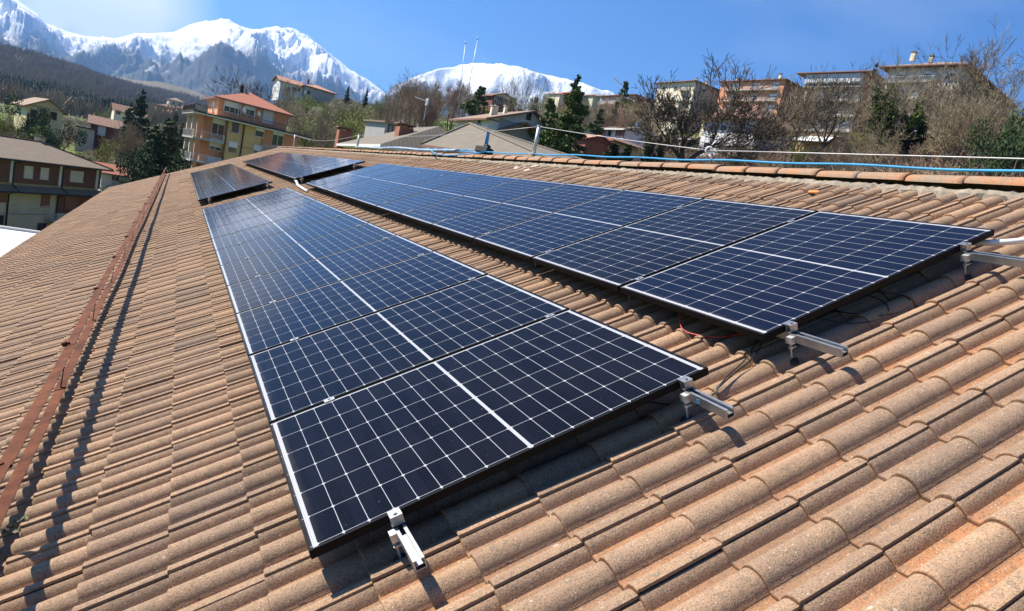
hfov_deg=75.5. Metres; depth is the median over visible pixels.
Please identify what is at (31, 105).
yellow house
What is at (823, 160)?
bare tree
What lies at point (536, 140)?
safety post
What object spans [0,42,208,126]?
wood
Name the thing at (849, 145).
bare tree
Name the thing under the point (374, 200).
solar panel
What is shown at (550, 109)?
evergreen tree
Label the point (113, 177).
window
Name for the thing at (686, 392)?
mounting rail
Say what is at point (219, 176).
solar panel
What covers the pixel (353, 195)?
solar panel
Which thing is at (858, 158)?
bare tree
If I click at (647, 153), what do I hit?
ivy covered tree
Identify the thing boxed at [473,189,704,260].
solar panel
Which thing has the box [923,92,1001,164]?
bare tree
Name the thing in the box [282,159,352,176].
solar panel
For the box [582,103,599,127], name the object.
bare tree
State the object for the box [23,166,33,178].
window
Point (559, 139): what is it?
evergreen tree
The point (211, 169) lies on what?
solar panel
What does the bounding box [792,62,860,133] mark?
bare tree
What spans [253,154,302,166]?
solar panel
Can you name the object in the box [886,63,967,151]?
bare tree
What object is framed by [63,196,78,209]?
window
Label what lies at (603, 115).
bare tree
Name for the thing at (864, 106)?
bare tree
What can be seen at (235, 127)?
window
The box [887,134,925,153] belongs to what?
bare tree
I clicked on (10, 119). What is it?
ivy covered tree
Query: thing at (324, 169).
solar panel
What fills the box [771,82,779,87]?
window
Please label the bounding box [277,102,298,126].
bare tree
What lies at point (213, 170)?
solar panel
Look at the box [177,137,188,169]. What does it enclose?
evergreen tree
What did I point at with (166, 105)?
village house
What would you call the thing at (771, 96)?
window
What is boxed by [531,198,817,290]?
solar panel
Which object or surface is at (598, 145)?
tiled outbuilding
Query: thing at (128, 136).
bare tree
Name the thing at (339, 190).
solar panel
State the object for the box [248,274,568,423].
solar panel
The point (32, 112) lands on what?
window
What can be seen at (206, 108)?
bare tree
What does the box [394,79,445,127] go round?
bare tree
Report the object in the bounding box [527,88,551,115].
bare tree
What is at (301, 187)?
conduit
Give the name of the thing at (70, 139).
bare tree
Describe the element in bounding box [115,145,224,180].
bush
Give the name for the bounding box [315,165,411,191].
solar panel
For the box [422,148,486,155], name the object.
rope tangle
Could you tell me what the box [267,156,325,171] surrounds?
solar panel
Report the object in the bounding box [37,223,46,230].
window
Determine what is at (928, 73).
window
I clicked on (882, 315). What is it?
cable
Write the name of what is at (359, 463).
solar panel
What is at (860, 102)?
bare tree
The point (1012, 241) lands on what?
conduit
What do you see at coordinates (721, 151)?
bare tree
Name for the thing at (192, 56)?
mountain range
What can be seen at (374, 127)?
annex
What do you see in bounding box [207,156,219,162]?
window
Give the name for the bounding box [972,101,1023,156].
bare tree
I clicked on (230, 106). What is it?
window
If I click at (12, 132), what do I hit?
bare tree
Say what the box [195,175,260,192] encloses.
solar panel
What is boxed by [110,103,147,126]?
pink house
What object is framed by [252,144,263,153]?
window
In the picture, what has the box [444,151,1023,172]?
rope
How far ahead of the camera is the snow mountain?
6594.94 m
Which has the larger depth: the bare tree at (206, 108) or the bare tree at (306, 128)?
the bare tree at (206, 108)
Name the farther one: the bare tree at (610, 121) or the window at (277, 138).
the bare tree at (610, 121)
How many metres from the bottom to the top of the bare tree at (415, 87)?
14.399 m
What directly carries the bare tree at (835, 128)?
on the ground
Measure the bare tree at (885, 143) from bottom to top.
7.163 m
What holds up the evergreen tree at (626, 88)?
on the ground
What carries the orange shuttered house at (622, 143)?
on the ground
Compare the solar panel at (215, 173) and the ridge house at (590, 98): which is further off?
the ridge house at (590, 98)
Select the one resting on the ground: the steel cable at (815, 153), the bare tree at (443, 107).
the bare tree at (443, 107)
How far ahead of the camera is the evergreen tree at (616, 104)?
148.94 m
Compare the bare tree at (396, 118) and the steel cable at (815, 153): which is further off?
the bare tree at (396, 118)
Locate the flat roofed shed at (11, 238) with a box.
[0,225,39,255]
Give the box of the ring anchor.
[705,146,713,161]
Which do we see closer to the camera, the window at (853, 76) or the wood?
the window at (853, 76)
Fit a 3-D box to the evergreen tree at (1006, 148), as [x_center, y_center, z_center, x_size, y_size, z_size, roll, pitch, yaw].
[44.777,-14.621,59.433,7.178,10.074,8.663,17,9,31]
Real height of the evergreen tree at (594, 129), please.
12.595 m
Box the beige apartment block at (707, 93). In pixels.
[655,77,719,134]
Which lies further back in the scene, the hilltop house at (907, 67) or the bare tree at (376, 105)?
the bare tree at (376, 105)
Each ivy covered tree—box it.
[3,111,25,134]
[636,99,680,162]
[859,43,951,158]
[893,81,956,158]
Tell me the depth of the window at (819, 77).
136.25 m
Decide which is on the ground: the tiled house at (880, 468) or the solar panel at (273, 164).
the tiled house at (880, 468)
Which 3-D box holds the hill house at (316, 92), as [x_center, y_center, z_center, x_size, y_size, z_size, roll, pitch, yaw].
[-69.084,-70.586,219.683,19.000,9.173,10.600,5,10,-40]
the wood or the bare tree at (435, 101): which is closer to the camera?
the bare tree at (435, 101)
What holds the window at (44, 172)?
in the apartment house at (43, 184)
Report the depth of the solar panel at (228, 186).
17.20 m
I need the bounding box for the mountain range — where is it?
[0,0,384,105]
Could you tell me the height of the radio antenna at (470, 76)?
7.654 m
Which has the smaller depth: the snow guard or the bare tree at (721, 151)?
the snow guard
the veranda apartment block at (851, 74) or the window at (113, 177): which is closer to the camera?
the window at (113, 177)
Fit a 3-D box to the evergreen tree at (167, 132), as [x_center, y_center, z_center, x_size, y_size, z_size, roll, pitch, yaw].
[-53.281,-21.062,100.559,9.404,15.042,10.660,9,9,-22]
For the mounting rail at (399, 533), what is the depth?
2.26 m
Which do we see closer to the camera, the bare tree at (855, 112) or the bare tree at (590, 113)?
the bare tree at (855, 112)
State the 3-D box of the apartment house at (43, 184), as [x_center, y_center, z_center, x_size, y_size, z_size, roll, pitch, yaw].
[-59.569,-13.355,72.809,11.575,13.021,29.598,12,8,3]
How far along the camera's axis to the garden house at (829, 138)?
97.48 m
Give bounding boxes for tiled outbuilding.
[569,135,611,159]
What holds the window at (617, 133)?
in the white house at (620, 133)
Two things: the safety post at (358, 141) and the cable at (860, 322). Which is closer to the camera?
the cable at (860, 322)
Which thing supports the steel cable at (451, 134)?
attached to the safety post at (536, 140)
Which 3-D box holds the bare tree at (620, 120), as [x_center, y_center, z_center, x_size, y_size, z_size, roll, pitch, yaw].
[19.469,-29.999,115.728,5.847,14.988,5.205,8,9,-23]
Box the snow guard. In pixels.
[0,167,166,525]
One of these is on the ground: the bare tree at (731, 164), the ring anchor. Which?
the bare tree at (731, 164)
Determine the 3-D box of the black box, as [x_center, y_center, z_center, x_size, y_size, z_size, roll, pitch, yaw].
[-0.529,-3.015,12.751,0.320,0.170,0.200,18,-1,38]
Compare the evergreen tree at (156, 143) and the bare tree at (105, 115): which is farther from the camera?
the bare tree at (105, 115)
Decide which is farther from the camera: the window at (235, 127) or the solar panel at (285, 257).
the window at (235, 127)
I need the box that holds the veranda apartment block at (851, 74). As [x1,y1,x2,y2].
[796,70,885,137]
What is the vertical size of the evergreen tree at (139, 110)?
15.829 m
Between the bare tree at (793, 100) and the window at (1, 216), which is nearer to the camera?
the window at (1, 216)
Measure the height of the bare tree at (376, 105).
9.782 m
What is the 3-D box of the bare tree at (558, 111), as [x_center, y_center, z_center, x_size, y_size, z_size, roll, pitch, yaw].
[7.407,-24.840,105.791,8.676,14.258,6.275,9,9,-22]
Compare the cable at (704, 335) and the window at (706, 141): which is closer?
the cable at (704, 335)
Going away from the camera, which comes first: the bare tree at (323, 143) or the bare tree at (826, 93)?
the bare tree at (826, 93)
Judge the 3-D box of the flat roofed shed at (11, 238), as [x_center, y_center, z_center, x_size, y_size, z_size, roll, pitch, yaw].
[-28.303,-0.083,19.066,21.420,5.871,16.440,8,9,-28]
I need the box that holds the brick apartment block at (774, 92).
[715,73,804,125]
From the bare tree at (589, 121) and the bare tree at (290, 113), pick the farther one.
the bare tree at (589, 121)
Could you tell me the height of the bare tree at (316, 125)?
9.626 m
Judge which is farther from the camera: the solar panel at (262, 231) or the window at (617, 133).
the window at (617, 133)
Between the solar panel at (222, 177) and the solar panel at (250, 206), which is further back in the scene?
the solar panel at (222, 177)
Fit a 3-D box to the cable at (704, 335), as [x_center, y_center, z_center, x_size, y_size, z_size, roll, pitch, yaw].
[1.073,0.060,3.550,0.320,0.098,0.675,-20,21,-21]
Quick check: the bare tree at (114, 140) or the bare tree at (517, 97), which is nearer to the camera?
the bare tree at (517, 97)
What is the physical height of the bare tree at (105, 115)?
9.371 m
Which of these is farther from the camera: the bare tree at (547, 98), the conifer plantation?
the conifer plantation
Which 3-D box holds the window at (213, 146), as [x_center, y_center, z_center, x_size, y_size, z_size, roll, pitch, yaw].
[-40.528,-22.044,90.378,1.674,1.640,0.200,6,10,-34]
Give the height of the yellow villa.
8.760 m
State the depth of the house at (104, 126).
145.72 m
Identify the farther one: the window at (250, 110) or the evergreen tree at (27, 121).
the evergreen tree at (27, 121)
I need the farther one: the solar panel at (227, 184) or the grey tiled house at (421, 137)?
the grey tiled house at (421, 137)
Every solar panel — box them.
[190,164,231,173]
[190,164,232,174]
[191,165,235,176]
[191,166,237,177]
[191,167,239,179]
[192,168,242,181]
[193,169,246,182]
[193,171,248,185]
[194,172,252,187]
[194,173,255,189]
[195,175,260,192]
[196,177,264,195]
[197,179,271,201]
[202,187,294,214]
[204,191,303,220]
[205,195,315,228]
[208,200,329,238]
[211,206,347,250]
[215,213,368,265]
[220,223,396,285]
[226,235,434,313]
[235,251,487,355]
[243,152,285,162]
[245,153,286,163]
[247,153,293,164]
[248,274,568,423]
[250,153,295,165]
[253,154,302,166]
[256,154,306,167]
[259,155,313,168]
[263,156,319,169]
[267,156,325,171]
[269,309,708,558]
[271,157,333,172]
[276,158,342,174]
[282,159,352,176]
[288,160,364,179]
[306,163,394,187]
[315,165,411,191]
[326,167,430,195]
[340,169,457,201]
[356,172,485,207]
[375,175,520,216]
[400,179,566,226]
[431,183,624,241]
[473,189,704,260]
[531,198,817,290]
[620,211,993,340]
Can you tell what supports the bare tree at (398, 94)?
on the ground
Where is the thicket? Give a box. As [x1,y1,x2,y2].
[0,95,458,185]
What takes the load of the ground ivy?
on the ground
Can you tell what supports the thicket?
on the ground
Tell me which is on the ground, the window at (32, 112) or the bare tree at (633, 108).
the bare tree at (633, 108)
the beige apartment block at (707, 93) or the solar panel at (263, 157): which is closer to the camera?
the solar panel at (263, 157)
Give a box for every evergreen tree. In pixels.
[3,91,87,149]
[21,113,29,135]
[95,140,102,160]
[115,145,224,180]
[116,102,141,159]
[119,88,151,155]
[119,125,171,183]
[130,117,180,178]
[139,123,150,165]
[170,111,179,142]
[176,123,184,153]
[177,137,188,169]
[342,86,350,105]
[362,88,368,107]
[456,85,489,125]
[509,97,516,109]
[527,97,558,145]
[531,97,543,116]
[532,74,599,159]
[585,108,604,134]
[603,142,620,159]
[607,81,635,125]
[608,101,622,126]
[617,144,632,161]
[955,108,1023,176]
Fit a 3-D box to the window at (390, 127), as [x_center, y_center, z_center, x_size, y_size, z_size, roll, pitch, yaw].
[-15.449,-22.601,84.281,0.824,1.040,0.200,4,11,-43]
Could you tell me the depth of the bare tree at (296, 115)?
134.48 m
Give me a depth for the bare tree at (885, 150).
65.95 m
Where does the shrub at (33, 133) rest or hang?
on the ground
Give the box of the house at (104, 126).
[88,114,122,152]
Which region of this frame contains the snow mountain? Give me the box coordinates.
[378,63,614,117]
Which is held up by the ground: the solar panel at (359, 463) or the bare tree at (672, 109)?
the bare tree at (672, 109)
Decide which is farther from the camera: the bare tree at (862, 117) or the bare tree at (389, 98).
the bare tree at (389, 98)
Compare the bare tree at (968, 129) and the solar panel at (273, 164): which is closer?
the solar panel at (273, 164)
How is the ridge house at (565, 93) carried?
on the ground
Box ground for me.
[0,54,928,190]
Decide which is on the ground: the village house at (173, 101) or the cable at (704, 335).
the village house at (173, 101)
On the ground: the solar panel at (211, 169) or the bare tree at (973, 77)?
the bare tree at (973, 77)
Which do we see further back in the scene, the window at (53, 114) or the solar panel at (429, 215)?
the window at (53, 114)
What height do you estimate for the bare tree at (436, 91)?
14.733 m
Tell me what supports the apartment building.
on the ground
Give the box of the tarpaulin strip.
[356,146,458,150]
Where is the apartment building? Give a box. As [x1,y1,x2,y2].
[180,84,311,168]
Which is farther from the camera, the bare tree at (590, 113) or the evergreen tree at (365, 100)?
the evergreen tree at (365, 100)
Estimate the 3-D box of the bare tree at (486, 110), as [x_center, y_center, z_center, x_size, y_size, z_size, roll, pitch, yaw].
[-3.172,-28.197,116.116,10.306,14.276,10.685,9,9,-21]
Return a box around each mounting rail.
[216,205,427,571]
[280,188,734,421]
[324,187,848,364]
[369,166,1023,279]
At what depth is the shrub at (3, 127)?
116.08 m
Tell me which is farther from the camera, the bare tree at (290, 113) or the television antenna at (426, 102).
the bare tree at (290, 113)
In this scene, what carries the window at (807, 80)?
in the veranda apartment block at (851, 74)
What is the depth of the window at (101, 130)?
145.04 m
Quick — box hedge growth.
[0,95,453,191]
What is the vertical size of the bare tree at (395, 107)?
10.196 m
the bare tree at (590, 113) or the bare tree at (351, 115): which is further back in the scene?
the bare tree at (590, 113)
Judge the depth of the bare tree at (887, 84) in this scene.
87.45 m
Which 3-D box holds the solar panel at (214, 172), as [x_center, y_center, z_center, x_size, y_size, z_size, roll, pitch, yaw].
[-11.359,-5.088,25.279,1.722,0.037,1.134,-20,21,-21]
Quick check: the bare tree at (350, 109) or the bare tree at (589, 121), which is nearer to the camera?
the bare tree at (350, 109)
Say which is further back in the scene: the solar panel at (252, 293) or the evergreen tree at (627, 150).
the evergreen tree at (627, 150)
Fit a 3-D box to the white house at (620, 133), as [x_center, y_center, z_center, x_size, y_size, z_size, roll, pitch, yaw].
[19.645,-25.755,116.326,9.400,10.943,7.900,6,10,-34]
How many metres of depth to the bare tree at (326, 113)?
134.35 m
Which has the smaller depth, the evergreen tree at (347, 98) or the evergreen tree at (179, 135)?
the evergreen tree at (179, 135)
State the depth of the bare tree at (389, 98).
175.51 m
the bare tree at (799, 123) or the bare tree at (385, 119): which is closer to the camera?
the bare tree at (799, 123)
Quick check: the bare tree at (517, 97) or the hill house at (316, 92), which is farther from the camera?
the hill house at (316, 92)
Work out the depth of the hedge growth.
192.28 m
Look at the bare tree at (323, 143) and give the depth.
99.47 m
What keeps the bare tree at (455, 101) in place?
on the ground
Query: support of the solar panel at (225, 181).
attached to the mounting rail
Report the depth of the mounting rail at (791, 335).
3.01 m
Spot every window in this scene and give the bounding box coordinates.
[0,192,6,202]
[0,215,3,225]
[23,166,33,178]
[30,109,36,117]
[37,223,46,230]
[40,167,48,179]
[40,195,50,205]
[50,111,56,120]
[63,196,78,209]
[69,170,83,182]
[97,126,105,135]
[112,175,118,180]
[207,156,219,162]
[208,137,221,150]
[210,117,225,136]
[223,100,241,114]
[227,141,237,153]
[230,122,239,133]
[244,105,254,116]
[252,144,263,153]
[254,127,264,137]
[262,110,273,124]
[271,131,283,145]
[387,124,393,131]
[526,113,531,120]
[615,127,620,136]
[619,127,625,136]
[703,139,709,147]
[768,94,776,98]
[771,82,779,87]
[806,75,815,82]
[817,74,826,81]
[827,74,837,81]
[838,74,848,81]
[849,73,860,81]
[897,71,905,79]
[922,70,931,79]
[945,70,953,78]
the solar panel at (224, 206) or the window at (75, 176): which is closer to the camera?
the solar panel at (224, 206)
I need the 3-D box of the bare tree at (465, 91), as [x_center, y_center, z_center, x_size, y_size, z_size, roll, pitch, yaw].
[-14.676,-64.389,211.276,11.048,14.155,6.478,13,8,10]
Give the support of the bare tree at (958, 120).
on the ground
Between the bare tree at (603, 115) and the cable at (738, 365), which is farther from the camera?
the bare tree at (603, 115)
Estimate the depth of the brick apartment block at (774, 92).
176.59 m
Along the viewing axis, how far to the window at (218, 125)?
90.08 m
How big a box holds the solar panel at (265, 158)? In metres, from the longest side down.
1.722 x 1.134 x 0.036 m
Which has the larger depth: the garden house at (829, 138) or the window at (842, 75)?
the window at (842, 75)
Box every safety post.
[355,134,360,148]
[528,125,540,155]
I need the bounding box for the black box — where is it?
[475,144,493,154]
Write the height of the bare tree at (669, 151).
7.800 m
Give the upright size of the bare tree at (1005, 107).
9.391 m
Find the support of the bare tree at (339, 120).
on the ground
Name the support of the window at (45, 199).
in the apartment house at (43, 184)
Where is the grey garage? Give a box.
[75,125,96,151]
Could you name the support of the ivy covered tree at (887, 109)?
on the ground
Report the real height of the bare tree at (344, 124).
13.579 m
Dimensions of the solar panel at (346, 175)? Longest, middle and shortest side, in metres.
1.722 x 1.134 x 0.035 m
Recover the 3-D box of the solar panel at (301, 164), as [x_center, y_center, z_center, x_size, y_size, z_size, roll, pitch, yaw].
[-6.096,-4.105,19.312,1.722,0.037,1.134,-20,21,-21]
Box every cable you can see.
[365,127,532,136]
[540,126,1023,159]
[649,341,762,405]
[679,313,739,337]
[712,339,756,393]
[816,294,888,323]
[831,291,911,315]
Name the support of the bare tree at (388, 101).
on the ground
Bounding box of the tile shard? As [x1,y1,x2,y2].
[807,190,818,193]
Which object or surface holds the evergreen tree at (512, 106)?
on the ground
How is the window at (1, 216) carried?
in the apartment house at (43, 184)
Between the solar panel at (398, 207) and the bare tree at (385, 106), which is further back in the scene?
the bare tree at (385, 106)
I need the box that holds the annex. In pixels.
[363,119,420,137]
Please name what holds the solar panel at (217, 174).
attached to the mounting rail
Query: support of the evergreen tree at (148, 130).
on the ground
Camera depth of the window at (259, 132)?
92.13 m
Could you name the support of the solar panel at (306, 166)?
attached to the mounting rail
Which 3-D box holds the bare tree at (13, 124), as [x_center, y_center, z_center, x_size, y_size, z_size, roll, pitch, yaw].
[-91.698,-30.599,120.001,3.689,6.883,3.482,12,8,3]
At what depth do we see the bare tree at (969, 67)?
78.31 m
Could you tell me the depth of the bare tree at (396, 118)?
102.78 m
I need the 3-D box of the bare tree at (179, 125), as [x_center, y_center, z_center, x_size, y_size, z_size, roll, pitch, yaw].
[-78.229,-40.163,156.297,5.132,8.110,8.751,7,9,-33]
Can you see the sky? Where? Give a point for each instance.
(600, 41)
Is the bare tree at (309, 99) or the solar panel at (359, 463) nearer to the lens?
the solar panel at (359, 463)
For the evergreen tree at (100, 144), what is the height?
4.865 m
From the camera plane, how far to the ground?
1117.82 m
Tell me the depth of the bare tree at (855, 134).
83.08 m
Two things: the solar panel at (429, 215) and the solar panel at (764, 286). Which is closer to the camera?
the solar panel at (764, 286)
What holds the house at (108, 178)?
on the ground
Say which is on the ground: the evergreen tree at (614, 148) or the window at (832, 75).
the evergreen tree at (614, 148)
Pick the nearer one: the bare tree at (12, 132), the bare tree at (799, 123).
the bare tree at (799, 123)
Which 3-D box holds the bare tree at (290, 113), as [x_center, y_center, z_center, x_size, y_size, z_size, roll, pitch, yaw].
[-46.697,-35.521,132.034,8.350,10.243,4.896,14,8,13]
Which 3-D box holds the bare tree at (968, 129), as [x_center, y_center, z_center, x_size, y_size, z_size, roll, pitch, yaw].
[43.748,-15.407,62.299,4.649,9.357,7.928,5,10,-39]
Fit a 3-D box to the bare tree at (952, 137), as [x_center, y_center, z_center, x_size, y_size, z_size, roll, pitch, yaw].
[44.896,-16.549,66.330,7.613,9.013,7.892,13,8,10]
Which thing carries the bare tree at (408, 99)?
on the ground
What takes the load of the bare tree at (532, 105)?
on the ground
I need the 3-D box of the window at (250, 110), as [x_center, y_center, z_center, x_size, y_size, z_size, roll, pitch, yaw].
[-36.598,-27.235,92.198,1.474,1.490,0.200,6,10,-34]
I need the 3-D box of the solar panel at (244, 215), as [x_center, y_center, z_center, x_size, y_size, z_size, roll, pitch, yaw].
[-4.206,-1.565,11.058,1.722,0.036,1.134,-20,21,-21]
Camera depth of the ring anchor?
7.24 m
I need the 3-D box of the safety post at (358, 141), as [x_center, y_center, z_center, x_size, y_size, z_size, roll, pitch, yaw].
[-5.079,-5.416,21.834,0.140,0.477,0.140,8,9,-28]
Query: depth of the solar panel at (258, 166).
23.32 m
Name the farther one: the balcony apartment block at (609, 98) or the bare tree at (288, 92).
the balcony apartment block at (609, 98)
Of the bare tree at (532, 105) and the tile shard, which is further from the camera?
the bare tree at (532, 105)
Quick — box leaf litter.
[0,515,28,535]
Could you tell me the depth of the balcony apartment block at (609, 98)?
207.15 m
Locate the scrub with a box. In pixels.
[663,133,1022,176]
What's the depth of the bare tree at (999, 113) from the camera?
70.48 m
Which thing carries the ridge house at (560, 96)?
on the ground
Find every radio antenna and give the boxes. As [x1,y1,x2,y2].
[457,41,465,114]
[463,37,478,115]
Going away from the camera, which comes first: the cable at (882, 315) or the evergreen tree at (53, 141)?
the cable at (882, 315)
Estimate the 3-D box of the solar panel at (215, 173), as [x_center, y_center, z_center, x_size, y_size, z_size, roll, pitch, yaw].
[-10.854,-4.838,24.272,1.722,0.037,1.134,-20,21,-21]
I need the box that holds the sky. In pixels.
[19,0,1023,115]
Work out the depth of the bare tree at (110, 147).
115.31 m
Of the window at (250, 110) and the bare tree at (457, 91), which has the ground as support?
the bare tree at (457, 91)
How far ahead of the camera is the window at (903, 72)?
118.47 m
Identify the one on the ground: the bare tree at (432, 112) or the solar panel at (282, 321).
the bare tree at (432, 112)
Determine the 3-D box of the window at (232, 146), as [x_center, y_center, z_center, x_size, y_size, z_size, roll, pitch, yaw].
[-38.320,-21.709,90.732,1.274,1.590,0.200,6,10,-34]
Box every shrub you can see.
[0,114,24,135]
[3,124,54,140]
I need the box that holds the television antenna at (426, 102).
[415,96,428,118]
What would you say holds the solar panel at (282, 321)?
attached to the mounting rail at (399, 533)
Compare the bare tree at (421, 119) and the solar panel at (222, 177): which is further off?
the bare tree at (421, 119)
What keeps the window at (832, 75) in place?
in the veranda apartment block at (851, 74)
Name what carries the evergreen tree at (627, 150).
on the ground
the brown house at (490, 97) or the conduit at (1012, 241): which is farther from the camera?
the brown house at (490, 97)
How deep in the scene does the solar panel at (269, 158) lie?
26.34 m
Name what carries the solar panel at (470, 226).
attached to the mounting rail at (791, 335)
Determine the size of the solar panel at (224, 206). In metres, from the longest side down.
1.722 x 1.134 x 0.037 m
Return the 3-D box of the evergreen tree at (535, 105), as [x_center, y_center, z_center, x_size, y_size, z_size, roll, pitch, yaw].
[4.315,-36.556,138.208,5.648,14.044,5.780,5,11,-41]
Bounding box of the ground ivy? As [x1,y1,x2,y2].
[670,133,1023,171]
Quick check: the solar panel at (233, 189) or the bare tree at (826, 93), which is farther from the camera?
the bare tree at (826, 93)
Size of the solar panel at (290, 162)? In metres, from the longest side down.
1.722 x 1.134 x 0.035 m
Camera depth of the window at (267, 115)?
93.71 m
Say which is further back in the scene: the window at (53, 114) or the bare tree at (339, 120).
the bare tree at (339, 120)
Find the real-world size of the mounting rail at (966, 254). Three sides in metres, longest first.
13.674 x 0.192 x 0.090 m
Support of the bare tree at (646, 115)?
on the ground
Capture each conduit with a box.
[294,180,308,191]
[972,237,1023,245]
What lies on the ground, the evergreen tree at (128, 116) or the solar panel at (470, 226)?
the evergreen tree at (128, 116)
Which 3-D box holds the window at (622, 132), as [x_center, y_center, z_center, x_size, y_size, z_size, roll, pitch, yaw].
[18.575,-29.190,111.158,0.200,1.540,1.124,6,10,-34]
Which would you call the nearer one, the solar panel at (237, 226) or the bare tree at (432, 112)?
the solar panel at (237, 226)
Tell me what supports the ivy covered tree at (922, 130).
on the ground
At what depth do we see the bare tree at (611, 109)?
151.87 m
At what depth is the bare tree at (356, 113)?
125.73 m
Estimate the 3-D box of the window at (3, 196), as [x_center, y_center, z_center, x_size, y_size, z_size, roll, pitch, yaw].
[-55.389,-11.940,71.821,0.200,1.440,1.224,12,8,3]
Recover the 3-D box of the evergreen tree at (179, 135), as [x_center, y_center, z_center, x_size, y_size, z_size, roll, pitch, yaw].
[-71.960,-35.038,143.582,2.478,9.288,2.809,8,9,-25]
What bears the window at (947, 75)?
in the hilltop house at (907, 67)
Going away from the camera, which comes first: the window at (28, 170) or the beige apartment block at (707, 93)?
the window at (28, 170)
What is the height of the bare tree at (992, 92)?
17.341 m
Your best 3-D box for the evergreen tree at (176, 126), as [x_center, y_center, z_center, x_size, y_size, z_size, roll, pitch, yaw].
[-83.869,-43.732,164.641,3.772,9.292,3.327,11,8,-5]
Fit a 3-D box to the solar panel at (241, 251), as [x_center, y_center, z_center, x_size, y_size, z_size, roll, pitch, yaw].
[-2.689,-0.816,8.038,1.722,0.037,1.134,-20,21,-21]
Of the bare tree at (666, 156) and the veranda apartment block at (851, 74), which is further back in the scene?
the veranda apartment block at (851, 74)
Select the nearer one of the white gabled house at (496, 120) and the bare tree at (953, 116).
the bare tree at (953, 116)
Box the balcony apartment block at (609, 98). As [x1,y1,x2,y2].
[597,94,651,126]
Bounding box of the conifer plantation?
[0,71,166,114]
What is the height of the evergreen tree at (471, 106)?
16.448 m
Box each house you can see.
[0,134,113,230]
[0,146,1023,610]
[10,97,67,144]
[88,114,122,152]
[94,161,130,190]
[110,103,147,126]
[153,104,173,109]
[167,98,184,106]
[271,75,337,102]
[334,122,581,158]
[449,105,547,145]
[480,93,510,111]
[548,93,564,118]
[560,91,569,108]
[584,94,598,133]
[602,127,658,146]
[606,137,644,161]
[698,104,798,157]
[793,134,849,155]
[870,50,1017,138]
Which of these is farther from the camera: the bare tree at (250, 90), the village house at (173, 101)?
the village house at (173, 101)
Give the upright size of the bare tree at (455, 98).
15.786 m
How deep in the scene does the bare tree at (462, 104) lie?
207.04 m
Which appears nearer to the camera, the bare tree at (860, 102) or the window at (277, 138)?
the window at (277, 138)
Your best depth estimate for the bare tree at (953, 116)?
68.85 m
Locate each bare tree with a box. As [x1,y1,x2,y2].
[0,126,27,136]
[4,120,16,134]
[66,130,76,148]
[93,109,111,117]
[93,134,120,161]
[100,132,140,164]
[113,118,145,160]
[171,118,186,139]
[183,92,246,120]
[200,64,288,106]
[269,78,303,108]
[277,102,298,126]
[277,102,301,126]
[287,107,306,127]
[290,113,325,147]
[293,108,336,147]
[296,94,313,116]
[304,114,333,145]
[313,103,375,139]
[313,104,335,122]
[330,111,351,139]
[337,102,366,121]
[341,112,373,139]
[346,106,379,123]
[355,107,417,133]
[360,108,406,134]
[368,67,455,125]
[369,93,421,123]
[374,98,387,116]
[378,99,408,120]
[381,91,431,121]
[384,93,395,111]
[391,88,418,109]
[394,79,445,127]
[395,79,423,122]
[404,86,443,126]
[408,80,423,124]
[413,80,450,126]
[420,95,440,126]
[423,79,445,111]
[444,82,459,129]
[445,78,469,126]
[446,86,465,130]
[452,82,476,110]
[458,93,472,116]
[470,107,513,115]
[488,69,563,114]
[502,94,584,125]
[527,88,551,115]
[538,101,585,126]
[558,97,612,132]
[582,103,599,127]
[583,100,618,133]
[592,93,626,121]
[599,105,619,126]
[612,95,648,126]
[617,100,659,129]
[623,50,822,165]
[623,107,657,130]
[635,144,672,161]
[662,136,678,161]
[714,140,734,161]
[722,140,756,165]
[755,74,851,166]
[782,85,808,127]
[787,60,881,160]
[787,142,807,167]
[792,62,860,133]
[804,142,835,168]
[807,94,851,134]
[832,126,880,166]
[835,83,872,139]
[837,113,914,164]
[840,69,898,148]
[841,137,882,170]
[845,66,926,153]
[847,85,886,134]
[849,89,898,137]
[850,128,873,150]
[852,123,900,147]
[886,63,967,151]
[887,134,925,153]
[908,75,999,142]
[915,31,1019,154]
[922,12,1023,118]
[922,92,1004,171]
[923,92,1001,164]
[924,89,1005,162]
[927,100,976,163]
[933,91,1023,174]
[941,56,1013,103]
[961,96,1023,150]
[963,97,1022,155]
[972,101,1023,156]
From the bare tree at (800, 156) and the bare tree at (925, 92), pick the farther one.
the bare tree at (925, 92)
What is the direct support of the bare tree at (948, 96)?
on the ground
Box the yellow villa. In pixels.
[657,135,700,149]
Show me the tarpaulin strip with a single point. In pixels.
(408, 148)
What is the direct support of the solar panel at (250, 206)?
attached to the mounting rail at (399, 533)
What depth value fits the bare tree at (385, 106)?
126.98 m
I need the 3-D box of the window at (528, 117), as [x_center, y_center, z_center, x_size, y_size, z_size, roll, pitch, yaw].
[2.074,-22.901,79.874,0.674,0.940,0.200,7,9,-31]
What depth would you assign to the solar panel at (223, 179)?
20.24 m
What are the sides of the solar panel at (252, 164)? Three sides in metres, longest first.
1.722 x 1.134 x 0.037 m

